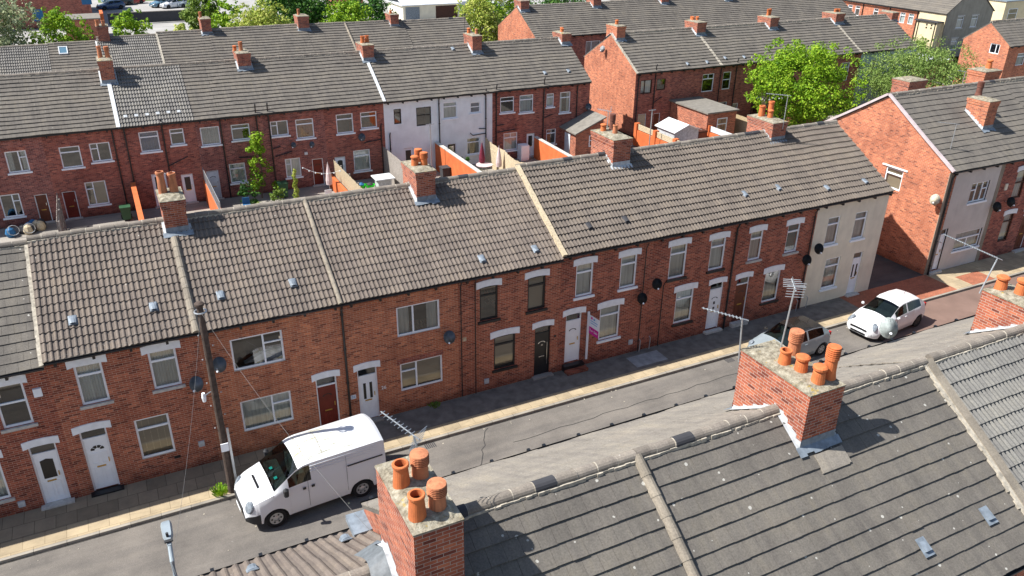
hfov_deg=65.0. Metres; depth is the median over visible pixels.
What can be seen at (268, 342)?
window
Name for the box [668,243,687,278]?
window
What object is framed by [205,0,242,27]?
tree
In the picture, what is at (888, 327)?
satellite dish
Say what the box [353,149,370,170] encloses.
window
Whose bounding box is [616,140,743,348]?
terraced house
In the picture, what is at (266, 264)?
terraced house
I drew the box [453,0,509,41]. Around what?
tree
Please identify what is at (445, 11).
garage door
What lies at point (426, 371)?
window
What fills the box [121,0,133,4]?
parked car
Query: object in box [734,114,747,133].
fence
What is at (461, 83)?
terraced house
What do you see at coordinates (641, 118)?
door
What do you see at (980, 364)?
terraced house
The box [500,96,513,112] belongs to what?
window
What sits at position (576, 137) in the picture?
outhouse
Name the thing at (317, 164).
door
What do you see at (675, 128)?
shed
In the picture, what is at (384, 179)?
garden table
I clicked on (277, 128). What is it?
window
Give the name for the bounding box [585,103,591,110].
satellite dish
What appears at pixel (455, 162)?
yard wall
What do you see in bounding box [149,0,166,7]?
parked car
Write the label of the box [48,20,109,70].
terraced house
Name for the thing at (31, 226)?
rubbish heap
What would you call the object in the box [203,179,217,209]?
yard wall
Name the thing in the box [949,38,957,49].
window
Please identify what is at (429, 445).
drain grate
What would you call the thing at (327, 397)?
door
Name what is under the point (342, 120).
window
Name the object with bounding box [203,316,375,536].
telephone wire
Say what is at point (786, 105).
tv aerial
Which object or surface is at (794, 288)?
tv aerial
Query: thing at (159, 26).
car park
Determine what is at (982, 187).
window
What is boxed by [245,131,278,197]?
climbing shrub
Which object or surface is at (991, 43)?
window
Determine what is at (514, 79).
terraced house
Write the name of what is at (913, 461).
terraced house
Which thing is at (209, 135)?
window
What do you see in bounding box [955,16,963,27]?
window
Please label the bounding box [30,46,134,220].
terraced house
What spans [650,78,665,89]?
window
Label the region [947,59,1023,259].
terraced house
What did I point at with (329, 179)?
parasol
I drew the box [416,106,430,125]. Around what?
window
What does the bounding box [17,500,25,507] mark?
meter box
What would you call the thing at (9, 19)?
tree
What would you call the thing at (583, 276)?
window
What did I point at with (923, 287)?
red paving
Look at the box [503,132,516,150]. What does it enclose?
window
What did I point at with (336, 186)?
yard wall
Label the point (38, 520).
pavement grime
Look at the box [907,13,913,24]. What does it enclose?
window
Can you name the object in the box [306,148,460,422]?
terraced house
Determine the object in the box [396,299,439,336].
window
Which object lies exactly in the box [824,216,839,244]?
window
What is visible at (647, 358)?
pavement patch
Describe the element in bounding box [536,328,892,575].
terraced house
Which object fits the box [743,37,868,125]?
tree
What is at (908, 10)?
terraced house
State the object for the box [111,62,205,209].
terraced house
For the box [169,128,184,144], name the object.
window
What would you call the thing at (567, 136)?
door
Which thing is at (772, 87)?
tree bough
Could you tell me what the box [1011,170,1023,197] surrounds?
window
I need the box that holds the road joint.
[481,373,735,463]
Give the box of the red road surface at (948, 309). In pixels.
[883,274,1023,341]
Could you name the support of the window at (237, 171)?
in the terraced house at (236, 101)
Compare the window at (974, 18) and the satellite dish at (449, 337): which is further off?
the window at (974, 18)
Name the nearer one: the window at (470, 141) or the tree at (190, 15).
the window at (470, 141)
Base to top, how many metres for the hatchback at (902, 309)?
1.576 m
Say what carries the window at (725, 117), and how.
in the outhouse at (700, 112)
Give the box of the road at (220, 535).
[0,325,884,575]
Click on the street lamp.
(166, 530)
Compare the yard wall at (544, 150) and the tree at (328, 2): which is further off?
the tree at (328, 2)
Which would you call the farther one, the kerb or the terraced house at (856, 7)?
the terraced house at (856, 7)
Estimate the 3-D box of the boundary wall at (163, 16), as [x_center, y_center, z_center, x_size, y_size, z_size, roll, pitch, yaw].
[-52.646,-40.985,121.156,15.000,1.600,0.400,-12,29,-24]
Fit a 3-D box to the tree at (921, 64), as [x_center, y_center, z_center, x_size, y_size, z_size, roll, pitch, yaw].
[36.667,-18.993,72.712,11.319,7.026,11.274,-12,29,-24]
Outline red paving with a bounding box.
[882,271,994,299]
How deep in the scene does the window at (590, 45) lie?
83.80 m
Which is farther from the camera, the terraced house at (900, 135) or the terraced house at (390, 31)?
the terraced house at (390, 31)
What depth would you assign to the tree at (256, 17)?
78.35 m
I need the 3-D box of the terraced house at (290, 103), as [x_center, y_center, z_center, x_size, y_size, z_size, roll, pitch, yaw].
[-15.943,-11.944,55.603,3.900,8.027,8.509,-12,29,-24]
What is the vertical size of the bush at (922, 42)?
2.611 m
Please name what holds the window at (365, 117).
in the terraced house at (350, 93)
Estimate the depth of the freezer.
60.13 m
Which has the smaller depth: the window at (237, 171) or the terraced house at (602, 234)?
the terraced house at (602, 234)
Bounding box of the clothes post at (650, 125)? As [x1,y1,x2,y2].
[649,109,655,144]
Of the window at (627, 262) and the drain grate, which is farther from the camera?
the window at (627, 262)
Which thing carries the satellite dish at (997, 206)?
attached to the terraced house at (900, 135)
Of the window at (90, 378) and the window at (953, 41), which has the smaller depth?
the window at (90, 378)
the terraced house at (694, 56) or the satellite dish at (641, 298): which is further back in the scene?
the terraced house at (694, 56)
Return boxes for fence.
[56,193,66,231]
[333,160,361,190]
[383,147,402,183]
[485,137,522,169]
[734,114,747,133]
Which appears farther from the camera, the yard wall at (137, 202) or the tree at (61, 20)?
the tree at (61, 20)
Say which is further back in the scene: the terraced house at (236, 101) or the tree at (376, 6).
the tree at (376, 6)
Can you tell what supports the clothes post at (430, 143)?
on the back yards at (101, 220)
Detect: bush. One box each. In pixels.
[165,23,194,30]
[237,180,260,203]
[269,187,286,200]
[913,37,929,52]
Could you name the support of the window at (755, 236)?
in the terraced house at (773, 199)
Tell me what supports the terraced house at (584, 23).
on the ground at (16, 416)
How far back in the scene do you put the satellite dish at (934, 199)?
41.02 m
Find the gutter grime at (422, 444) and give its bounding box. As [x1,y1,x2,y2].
[0,274,1022,564]
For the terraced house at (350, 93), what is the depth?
54.66 m
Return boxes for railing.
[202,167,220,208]
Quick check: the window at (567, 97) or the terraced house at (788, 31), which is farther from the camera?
the terraced house at (788, 31)
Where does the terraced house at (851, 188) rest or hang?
on the pavement at (21, 545)
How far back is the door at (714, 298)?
36.58 m
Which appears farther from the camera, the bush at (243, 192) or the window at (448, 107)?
the window at (448, 107)
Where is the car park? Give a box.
[0,0,609,44]
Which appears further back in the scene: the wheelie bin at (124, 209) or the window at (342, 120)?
the window at (342, 120)
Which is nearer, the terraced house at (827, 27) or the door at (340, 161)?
the door at (340, 161)
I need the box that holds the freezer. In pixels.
[517,143,528,160]
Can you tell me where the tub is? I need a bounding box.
[366,182,374,187]
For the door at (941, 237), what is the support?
in the terraced house at (900, 135)
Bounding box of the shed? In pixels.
[655,117,701,141]
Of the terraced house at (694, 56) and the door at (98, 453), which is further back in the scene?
the terraced house at (694, 56)
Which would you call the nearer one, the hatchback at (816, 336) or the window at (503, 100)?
the hatchback at (816, 336)
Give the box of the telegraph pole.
[193,301,236,493]
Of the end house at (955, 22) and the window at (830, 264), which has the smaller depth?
the window at (830, 264)
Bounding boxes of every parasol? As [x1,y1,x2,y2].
[326,162,331,188]
[479,143,484,171]
[496,147,501,169]
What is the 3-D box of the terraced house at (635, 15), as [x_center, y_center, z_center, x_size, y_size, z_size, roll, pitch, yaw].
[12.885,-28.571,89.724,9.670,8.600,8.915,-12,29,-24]
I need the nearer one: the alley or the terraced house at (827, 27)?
the alley
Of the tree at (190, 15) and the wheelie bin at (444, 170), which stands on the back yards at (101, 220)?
the wheelie bin at (444, 170)
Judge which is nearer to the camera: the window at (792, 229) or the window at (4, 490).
the window at (4, 490)
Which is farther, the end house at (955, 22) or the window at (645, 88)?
the end house at (955, 22)
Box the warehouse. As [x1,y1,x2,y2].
[0,0,91,28]
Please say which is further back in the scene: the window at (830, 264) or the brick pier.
the brick pier
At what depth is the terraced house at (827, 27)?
75.49 m
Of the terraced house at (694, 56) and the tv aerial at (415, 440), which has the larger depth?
the terraced house at (694, 56)
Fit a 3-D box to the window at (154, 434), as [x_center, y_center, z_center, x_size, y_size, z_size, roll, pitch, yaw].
[-11.905,4.894,26.794,1.050,1.570,0.128,-12,29,-24]
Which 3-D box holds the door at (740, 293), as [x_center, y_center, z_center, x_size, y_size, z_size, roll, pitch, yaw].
[10.510,0.644,37.208,0.650,1.805,0.075,-12,29,-24]
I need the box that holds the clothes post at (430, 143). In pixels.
[426,123,433,165]
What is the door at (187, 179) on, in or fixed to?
in the terraced house at (157, 130)
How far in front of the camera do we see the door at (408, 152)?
56.78 m
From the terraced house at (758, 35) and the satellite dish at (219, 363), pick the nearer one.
the satellite dish at (219, 363)
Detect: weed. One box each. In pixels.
[209,482,227,496]
[427,401,440,407]
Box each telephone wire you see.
[1,315,189,370]
[58,314,194,359]
[172,323,199,562]
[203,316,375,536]
[209,303,375,315]
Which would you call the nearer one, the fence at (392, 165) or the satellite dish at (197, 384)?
the satellite dish at (197, 384)
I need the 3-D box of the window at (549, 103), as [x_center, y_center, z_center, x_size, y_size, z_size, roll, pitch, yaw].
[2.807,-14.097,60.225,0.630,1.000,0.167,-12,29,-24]
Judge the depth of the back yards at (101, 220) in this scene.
49.96 m
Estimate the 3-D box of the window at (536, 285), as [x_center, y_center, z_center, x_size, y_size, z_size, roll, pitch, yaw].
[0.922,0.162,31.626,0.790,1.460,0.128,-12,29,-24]
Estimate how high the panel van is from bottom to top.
2.242 m
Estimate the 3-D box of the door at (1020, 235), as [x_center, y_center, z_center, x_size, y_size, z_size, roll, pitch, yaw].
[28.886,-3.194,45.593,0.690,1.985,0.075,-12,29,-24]
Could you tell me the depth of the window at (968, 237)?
43.55 m
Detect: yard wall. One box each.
[130,182,143,219]
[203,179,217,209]
[330,174,347,192]
[435,142,481,175]
[534,136,571,160]
[633,122,678,146]
[707,125,730,136]
[783,112,825,123]
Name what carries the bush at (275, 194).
on the back yards at (101, 220)
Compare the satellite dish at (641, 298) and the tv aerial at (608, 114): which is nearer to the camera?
the satellite dish at (641, 298)
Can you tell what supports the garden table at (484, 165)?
on the back yards at (101, 220)
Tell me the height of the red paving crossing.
0.001 m
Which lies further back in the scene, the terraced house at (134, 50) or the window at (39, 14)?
the window at (39, 14)
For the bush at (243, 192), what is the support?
on the back yards at (101, 220)
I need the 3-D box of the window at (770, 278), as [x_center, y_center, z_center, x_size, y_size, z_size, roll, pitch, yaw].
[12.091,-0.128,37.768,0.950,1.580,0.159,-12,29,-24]
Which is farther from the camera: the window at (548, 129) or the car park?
the car park
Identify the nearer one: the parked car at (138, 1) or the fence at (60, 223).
the fence at (60, 223)
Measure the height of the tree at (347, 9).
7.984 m
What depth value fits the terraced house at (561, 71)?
61.08 m
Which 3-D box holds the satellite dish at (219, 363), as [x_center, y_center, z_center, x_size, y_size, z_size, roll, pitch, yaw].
[-9.644,2.522,26.345,0.503,0.504,0.440,19,31,32]
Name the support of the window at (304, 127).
in the terraced house at (290, 103)
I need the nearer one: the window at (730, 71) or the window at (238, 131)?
the window at (238, 131)
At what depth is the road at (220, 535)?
26.00 m
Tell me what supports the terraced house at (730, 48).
on the ground at (16, 416)
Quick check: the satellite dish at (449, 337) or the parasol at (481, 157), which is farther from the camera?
the parasol at (481, 157)
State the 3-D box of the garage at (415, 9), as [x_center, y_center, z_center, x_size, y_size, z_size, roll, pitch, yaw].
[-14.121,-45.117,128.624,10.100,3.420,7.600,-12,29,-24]
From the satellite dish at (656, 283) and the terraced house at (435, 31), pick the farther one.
the terraced house at (435, 31)
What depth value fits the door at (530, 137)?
60.89 m
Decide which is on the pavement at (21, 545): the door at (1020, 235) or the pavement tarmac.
the pavement tarmac
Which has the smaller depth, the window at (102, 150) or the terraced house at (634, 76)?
the window at (102, 150)
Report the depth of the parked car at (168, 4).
135.48 m
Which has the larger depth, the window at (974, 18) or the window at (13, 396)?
the window at (974, 18)
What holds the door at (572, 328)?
in the terraced house at (602, 234)
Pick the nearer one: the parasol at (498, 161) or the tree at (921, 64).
the parasol at (498, 161)
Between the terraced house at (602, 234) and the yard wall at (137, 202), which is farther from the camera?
the yard wall at (137, 202)
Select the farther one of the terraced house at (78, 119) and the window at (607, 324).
the terraced house at (78, 119)
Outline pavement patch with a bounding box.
[627,350,666,366]
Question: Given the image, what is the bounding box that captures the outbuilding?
[65,13,100,40]
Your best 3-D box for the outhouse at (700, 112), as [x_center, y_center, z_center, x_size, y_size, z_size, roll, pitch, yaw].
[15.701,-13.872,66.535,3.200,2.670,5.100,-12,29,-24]
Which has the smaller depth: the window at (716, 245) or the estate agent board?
the estate agent board
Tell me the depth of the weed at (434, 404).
31.30 m
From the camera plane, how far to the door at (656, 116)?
67.63 m
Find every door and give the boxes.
[33,451,68,502]
[35,195,51,220]
[63,192,79,217]
[83,436,117,488]
[152,174,166,205]
[182,174,195,201]
[207,171,220,197]
[312,159,323,184]
[317,384,338,425]
[335,157,344,180]
[358,374,377,417]
[404,148,412,160]
[405,7,419,19]
[436,5,457,17]
[448,144,454,152]
[527,134,533,155]
[534,332,548,374]
[564,132,569,153]
[564,320,579,361]
[638,114,644,125]
[652,113,658,129]
[705,289,720,328]
[731,283,746,319]
[846,258,859,292]
[931,235,944,268]
[1013,216,1023,248]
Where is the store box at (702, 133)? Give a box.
[698,128,707,138]
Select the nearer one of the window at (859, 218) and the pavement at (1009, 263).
the window at (859, 218)
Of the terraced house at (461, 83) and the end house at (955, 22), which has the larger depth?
the end house at (955, 22)
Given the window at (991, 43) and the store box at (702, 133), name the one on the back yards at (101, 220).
the store box at (702, 133)
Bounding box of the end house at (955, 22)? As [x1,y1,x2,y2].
[913,0,994,56]
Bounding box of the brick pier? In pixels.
[99,10,104,22]
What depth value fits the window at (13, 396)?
25.48 m
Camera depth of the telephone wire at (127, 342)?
24.00 m
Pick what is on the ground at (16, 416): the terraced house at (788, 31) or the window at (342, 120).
the terraced house at (788, 31)
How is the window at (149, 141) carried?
in the terraced house at (157, 130)
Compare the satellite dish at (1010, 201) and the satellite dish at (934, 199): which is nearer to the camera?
the satellite dish at (934, 199)
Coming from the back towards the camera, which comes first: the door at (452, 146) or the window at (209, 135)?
the door at (452, 146)
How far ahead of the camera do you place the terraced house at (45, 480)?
25.07 m
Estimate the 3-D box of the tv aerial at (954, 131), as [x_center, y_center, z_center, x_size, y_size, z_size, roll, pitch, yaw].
[22.048,-7.662,40.917,1.146,1.610,0.100,0,26,-2]
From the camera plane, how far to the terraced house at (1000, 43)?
80.33 m
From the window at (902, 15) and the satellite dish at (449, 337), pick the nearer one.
the satellite dish at (449, 337)
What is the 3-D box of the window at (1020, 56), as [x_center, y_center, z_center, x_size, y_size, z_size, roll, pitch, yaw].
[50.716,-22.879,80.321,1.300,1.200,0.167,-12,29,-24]
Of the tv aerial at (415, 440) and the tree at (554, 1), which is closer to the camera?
the tv aerial at (415, 440)
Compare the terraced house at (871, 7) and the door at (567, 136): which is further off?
the terraced house at (871, 7)
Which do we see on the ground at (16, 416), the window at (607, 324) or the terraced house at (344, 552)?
the terraced house at (344, 552)
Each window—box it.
[0,193,24,217]
[0,383,33,428]
[0,464,10,499]
[4,150,30,172]
[32,9,43,20]
[58,146,83,167]
[73,362,109,404]
[81,0,91,4]
[84,180,109,205]
[89,142,112,161]
[134,413,175,458]
[138,131,160,151]
[147,348,181,388]
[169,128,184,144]
[200,126,220,145]
[229,162,246,182]
[229,330,284,370]
[231,123,249,140]
[240,391,293,430]
[270,120,288,136]
[285,157,301,177]
[295,118,314,138]
[336,113,353,133]
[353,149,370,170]
[360,111,376,128]
[394,109,400,123]
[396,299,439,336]
[400,355,442,390]
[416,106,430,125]
[443,101,456,118]
[467,137,479,154]
[470,102,479,112]
[480,285,497,320]
[494,333,514,368]
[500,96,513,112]
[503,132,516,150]
[519,94,532,112]
[527,275,544,310]
[546,93,553,106]
[546,129,555,143]
[552,91,569,112]
[575,262,592,296]
[585,40,599,53]
[598,304,619,339]
[619,254,636,288]
[640,79,651,93]
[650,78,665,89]
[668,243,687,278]
[673,288,693,323]
[701,73,713,91]
[708,237,725,270]
[716,117,727,130]
[721,71,730,89]
[747,230,762,260]
[761,270,780,302]
[784,223,800,252]
[820,256,839,288]
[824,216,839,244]
[841,62,849,80]
[848,5,859,14]
[851,210,867,239]
[884,166,903,190]
[899,12,905,22]
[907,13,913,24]
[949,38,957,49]
[952,228,980,250]
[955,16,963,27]
[968,181,988,202]
[970,15,977,26]
[989,43,999,53]
[997,213,1013,241]
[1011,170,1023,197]
[1015,53,1023,65]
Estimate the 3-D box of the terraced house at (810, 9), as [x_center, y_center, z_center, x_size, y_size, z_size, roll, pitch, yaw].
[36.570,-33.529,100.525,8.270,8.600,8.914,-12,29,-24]
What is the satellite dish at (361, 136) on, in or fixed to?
attached to the terraced house at (350, 93)
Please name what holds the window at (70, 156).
in the terraced house at (78, 119)
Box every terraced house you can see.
[0,43,51,74]
[0,73,56,228]
[0,239,80,517]
[26,170,219,497]
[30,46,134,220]
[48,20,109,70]
[96,33,164,66]
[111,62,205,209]
[156,12,216,62]
[176,197,351,459]
[179,61,231,199]
[198,528,391,575]
[203,41,271,196]
[209,9,314,59]
[249,54,327,191]
[304,35,385,182]
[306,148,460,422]
[307,22,356,52]
[345,448,699,575]
[346,10,413,48]
[367,28,483,168]
[402,17,471,46]
[418,43,493,163]
[426,167,564,396]
[475,39,544,158]
[498,0,606,67]
[515,113,657,375]
[520,27,591,148]
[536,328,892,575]
[584,20,681,135]
[597,0,681,30]
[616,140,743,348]
[655,16,722,100]
[665,0,744,27]
[670,356,1023,575]
[688,101,823,327]
[702,24,758,117]
[729,0,805,22]
[732,9,791,115]
[774,20,823,111]
[774,120,894,306]
[790,0,856,18]
[802,9,863,107]
[818,274,1023,490]
[825,76,1011,275]
[841,10,918,105]
[843,0,865,15]
[863,0,896,14]
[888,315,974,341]
[890,0,929,38]
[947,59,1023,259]
[952,18,1023,83]
[999,76,1023,106]
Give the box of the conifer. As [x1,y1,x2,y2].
[292,168,299,197]
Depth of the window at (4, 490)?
25.26 m
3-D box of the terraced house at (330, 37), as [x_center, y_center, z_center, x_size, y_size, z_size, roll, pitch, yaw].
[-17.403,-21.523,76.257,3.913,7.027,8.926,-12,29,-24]
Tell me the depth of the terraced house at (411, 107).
56.21 m
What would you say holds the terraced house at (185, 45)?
on the ground at (16, 416)
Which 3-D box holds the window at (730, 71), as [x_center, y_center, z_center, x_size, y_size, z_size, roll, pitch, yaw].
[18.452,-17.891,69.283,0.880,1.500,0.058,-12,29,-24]
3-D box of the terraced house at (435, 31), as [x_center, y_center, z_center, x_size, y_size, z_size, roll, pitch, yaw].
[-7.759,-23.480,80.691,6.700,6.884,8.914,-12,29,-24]
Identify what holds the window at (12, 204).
in the terraced house at (25, 179)
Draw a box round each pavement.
[0,297,856,558]
[926,265,975,288]
[963,251,1023,278]
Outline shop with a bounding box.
[989,0,1023,19]
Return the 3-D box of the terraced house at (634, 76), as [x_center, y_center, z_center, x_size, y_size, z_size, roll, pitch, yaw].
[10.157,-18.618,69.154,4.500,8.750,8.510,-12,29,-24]
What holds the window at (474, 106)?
in the terraced house at (461, 83)
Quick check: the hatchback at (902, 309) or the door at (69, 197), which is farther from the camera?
the door at (69, 197)
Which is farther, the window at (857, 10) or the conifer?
the window at (857, 10)
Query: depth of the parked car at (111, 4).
133.16 m
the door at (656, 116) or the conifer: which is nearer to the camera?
the conifer
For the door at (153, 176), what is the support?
in the terraced house at (157, 130)
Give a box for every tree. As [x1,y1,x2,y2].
[0,0,48,45]
[26,6,94,43]
[110,8,152,35]
[178,0,225,29]
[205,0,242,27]
[226,0,294,26]
[255,0,342,22]
[261,0,332,23]
[319,0,374,22]
[347,0,397,20]
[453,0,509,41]
[459,0,513,40]
[530,0,585,4]
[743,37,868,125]
[850,34,985,100]
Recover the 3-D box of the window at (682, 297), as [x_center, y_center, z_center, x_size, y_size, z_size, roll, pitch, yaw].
[7.544,0.750,35.653,0.970,1.630,0.167,-12,29,-24]
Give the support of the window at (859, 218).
in the terraced house at (851, 188)
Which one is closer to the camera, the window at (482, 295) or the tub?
the window at (482, 295)
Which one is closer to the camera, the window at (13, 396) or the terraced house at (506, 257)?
the window at (13, 396)
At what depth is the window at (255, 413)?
28.41 m
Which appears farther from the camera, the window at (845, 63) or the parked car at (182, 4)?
the parked car at (182, 4)
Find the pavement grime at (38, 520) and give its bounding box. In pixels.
[0,446,275,543]
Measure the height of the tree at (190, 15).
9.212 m
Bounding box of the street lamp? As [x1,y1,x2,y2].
[160,520,177,575]
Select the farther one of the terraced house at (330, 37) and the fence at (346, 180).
the terraced house at (330, 37)
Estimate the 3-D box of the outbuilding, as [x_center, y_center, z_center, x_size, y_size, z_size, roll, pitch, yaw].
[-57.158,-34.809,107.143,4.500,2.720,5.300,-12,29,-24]
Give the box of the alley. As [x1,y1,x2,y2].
[631,145,921,288]
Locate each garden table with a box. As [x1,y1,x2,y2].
[371,173,394,186]
[476,162,492,170]
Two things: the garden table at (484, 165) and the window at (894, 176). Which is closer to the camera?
the window at (894, 176)
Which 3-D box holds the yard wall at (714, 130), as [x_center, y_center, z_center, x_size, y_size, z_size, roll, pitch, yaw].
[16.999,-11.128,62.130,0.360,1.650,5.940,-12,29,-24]
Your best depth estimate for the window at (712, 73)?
68.55 m
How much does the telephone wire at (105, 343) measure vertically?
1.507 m
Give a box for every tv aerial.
[380,411,426,450]
[598,108,611,127]
[702,307,748,361]
[766,93,790,128]
[780,277,805,346]
[940,122,959,148]
[943,234,1001,292]
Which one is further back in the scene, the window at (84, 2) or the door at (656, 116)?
the window at (84, 2)
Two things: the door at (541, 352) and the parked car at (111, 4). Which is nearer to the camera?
the door at (541, 352)
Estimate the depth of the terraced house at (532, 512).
14.97 m
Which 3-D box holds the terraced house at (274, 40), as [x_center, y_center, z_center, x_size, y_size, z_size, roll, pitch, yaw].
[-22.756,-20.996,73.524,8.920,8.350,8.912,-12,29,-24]
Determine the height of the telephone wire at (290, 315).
1.857 m
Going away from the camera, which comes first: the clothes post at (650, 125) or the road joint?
the road joint
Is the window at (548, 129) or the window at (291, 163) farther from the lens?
the window at (548, 129)
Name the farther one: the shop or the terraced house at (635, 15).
the shop
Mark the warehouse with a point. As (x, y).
(77, 6)
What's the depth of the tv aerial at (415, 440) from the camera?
14.15 m
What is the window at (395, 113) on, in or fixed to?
in the terraced house at (411, 107)
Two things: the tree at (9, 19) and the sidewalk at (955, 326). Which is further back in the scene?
the tree at (9, 19)
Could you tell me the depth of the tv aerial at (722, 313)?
18.06 m
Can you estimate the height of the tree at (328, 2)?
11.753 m
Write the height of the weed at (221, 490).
0.250 m
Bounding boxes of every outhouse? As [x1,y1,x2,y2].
[559,110,606,155]
[669,96,739,137]
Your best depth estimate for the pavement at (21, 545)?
29.67 m
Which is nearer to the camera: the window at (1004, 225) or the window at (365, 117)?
the window at (1004, 225)
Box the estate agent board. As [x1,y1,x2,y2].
[585,311,599,358]
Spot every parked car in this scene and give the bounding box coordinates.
[96,0,124,9]
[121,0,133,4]
[125,0,144,4]
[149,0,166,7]
[160,0,183,8]
[177,0,200,7]
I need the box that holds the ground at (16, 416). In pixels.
[0,0,922,456]
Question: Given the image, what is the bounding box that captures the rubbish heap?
[5,218,46,237]
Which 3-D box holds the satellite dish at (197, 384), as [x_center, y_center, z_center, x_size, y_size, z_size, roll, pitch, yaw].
[-10.366,3.147,26.252,0.503,0.504,0.440,19,31,32]
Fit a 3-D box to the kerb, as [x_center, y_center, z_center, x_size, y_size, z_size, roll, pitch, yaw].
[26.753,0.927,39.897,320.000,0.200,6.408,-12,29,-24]
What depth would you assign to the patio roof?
71.23 m
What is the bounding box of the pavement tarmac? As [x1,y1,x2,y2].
[374,298,858,439]
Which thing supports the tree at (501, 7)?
on the ground at (16, 416)
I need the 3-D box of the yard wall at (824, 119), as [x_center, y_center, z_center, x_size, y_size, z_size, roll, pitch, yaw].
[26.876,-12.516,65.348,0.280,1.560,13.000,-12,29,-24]
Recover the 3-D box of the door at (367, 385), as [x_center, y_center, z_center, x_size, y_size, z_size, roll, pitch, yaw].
[-5.360,4.079,30.026,0.640,1.855,0.075,-12,29,-24]
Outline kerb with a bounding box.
[0,271,1023,563]
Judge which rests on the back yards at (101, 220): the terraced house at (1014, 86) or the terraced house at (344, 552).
the terraced house at (1014, 86)
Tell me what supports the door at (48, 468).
in the terraced house at (45, 480)
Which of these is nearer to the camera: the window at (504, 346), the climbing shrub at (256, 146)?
the window at (504, 346)
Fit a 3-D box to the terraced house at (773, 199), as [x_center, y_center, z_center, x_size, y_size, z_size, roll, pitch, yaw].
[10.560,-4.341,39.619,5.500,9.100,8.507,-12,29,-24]
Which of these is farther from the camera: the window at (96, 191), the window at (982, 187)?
the window at (96, 191)
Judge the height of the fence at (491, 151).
2.043 m
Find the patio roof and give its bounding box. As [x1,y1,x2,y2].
[753,97,779,116]
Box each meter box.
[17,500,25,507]
[198,440,204,446]
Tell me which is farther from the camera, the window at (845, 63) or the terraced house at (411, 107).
the window at (845, 63)
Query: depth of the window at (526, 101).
59.51 m
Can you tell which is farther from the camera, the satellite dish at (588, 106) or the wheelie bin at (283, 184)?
the satellite dish at (588, 106)
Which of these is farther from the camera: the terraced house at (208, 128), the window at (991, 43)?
the window at (991, 43)
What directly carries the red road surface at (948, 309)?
on the road at (220, 535)
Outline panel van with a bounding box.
[234,414,385,526]
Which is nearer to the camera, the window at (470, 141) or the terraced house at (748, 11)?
the window at (470, 141)
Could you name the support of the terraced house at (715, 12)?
on the ground at (16, 416)
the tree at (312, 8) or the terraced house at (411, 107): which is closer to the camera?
the terraced house at (411, 107)
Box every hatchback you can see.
[747,316,831,354]
[847,289,926,340]
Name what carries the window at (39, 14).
in the warehouse
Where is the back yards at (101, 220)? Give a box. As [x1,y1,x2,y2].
[0,115,836,242]
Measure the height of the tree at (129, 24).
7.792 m
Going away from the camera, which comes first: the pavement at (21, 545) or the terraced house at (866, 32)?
the pavement at (21, 545)
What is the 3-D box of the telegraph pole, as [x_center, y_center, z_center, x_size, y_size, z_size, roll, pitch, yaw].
[-9.348,3.689,25.075,0.433,7.170,0.728,20,32,34]
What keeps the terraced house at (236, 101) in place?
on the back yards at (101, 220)
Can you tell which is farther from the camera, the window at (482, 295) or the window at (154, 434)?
the window at (482, 295)
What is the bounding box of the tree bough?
[755,71,778,109]
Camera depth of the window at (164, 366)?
26.09 m
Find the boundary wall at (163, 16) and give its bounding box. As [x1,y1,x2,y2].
[107,9,213,23]
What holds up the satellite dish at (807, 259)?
attached to the terraced house at (773, 199)
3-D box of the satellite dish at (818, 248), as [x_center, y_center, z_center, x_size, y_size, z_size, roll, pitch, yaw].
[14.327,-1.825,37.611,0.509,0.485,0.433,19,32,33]
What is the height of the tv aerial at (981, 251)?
1.647 m
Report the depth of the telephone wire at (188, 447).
20.11 m
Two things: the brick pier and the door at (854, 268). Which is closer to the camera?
the door at (854, 268)
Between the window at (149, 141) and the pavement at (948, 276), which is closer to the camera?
the pavement at (948, 276)
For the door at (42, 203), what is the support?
in the terraced house at (25, 179)
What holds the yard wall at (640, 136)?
on the back yards at (101, 220)
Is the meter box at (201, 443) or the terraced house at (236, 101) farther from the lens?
the terraced house at (236, 101)
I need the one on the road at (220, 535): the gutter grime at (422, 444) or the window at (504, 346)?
the gutter grime at (422, 444)
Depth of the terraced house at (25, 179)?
46.68 m
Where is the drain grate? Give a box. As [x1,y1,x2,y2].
[424,442,435,448]
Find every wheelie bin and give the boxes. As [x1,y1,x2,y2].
[119,203,131,219]
[276,180,287,196]
[439,165,450,177]
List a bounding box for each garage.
[386,0,461,19]
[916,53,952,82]
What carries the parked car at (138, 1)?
on the car park
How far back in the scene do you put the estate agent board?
33.12 m
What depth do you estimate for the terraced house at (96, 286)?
26.06 m
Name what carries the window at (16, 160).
in the terraced house at (25, 179)
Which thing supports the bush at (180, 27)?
on the ground at (16, 416)
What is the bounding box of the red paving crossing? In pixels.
[839,286,889,307]
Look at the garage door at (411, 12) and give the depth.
124.73 m
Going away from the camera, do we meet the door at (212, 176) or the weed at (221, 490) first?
the weed at (221, 490)
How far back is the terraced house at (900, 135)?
42.70 m
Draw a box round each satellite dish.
[189,376,203,391]
[213,357,226,372]
[358,133,364,140]
[443,330,454,343]
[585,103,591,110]
[637,293,646,303]
[652,278,661,289]
[802,254,811,264]
[814,243,823,253]
[879,317,897,338]
[929,194,939,204]
[992,202,1001,211]
[1005,197,1014,206]
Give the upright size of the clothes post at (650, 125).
3.600 m

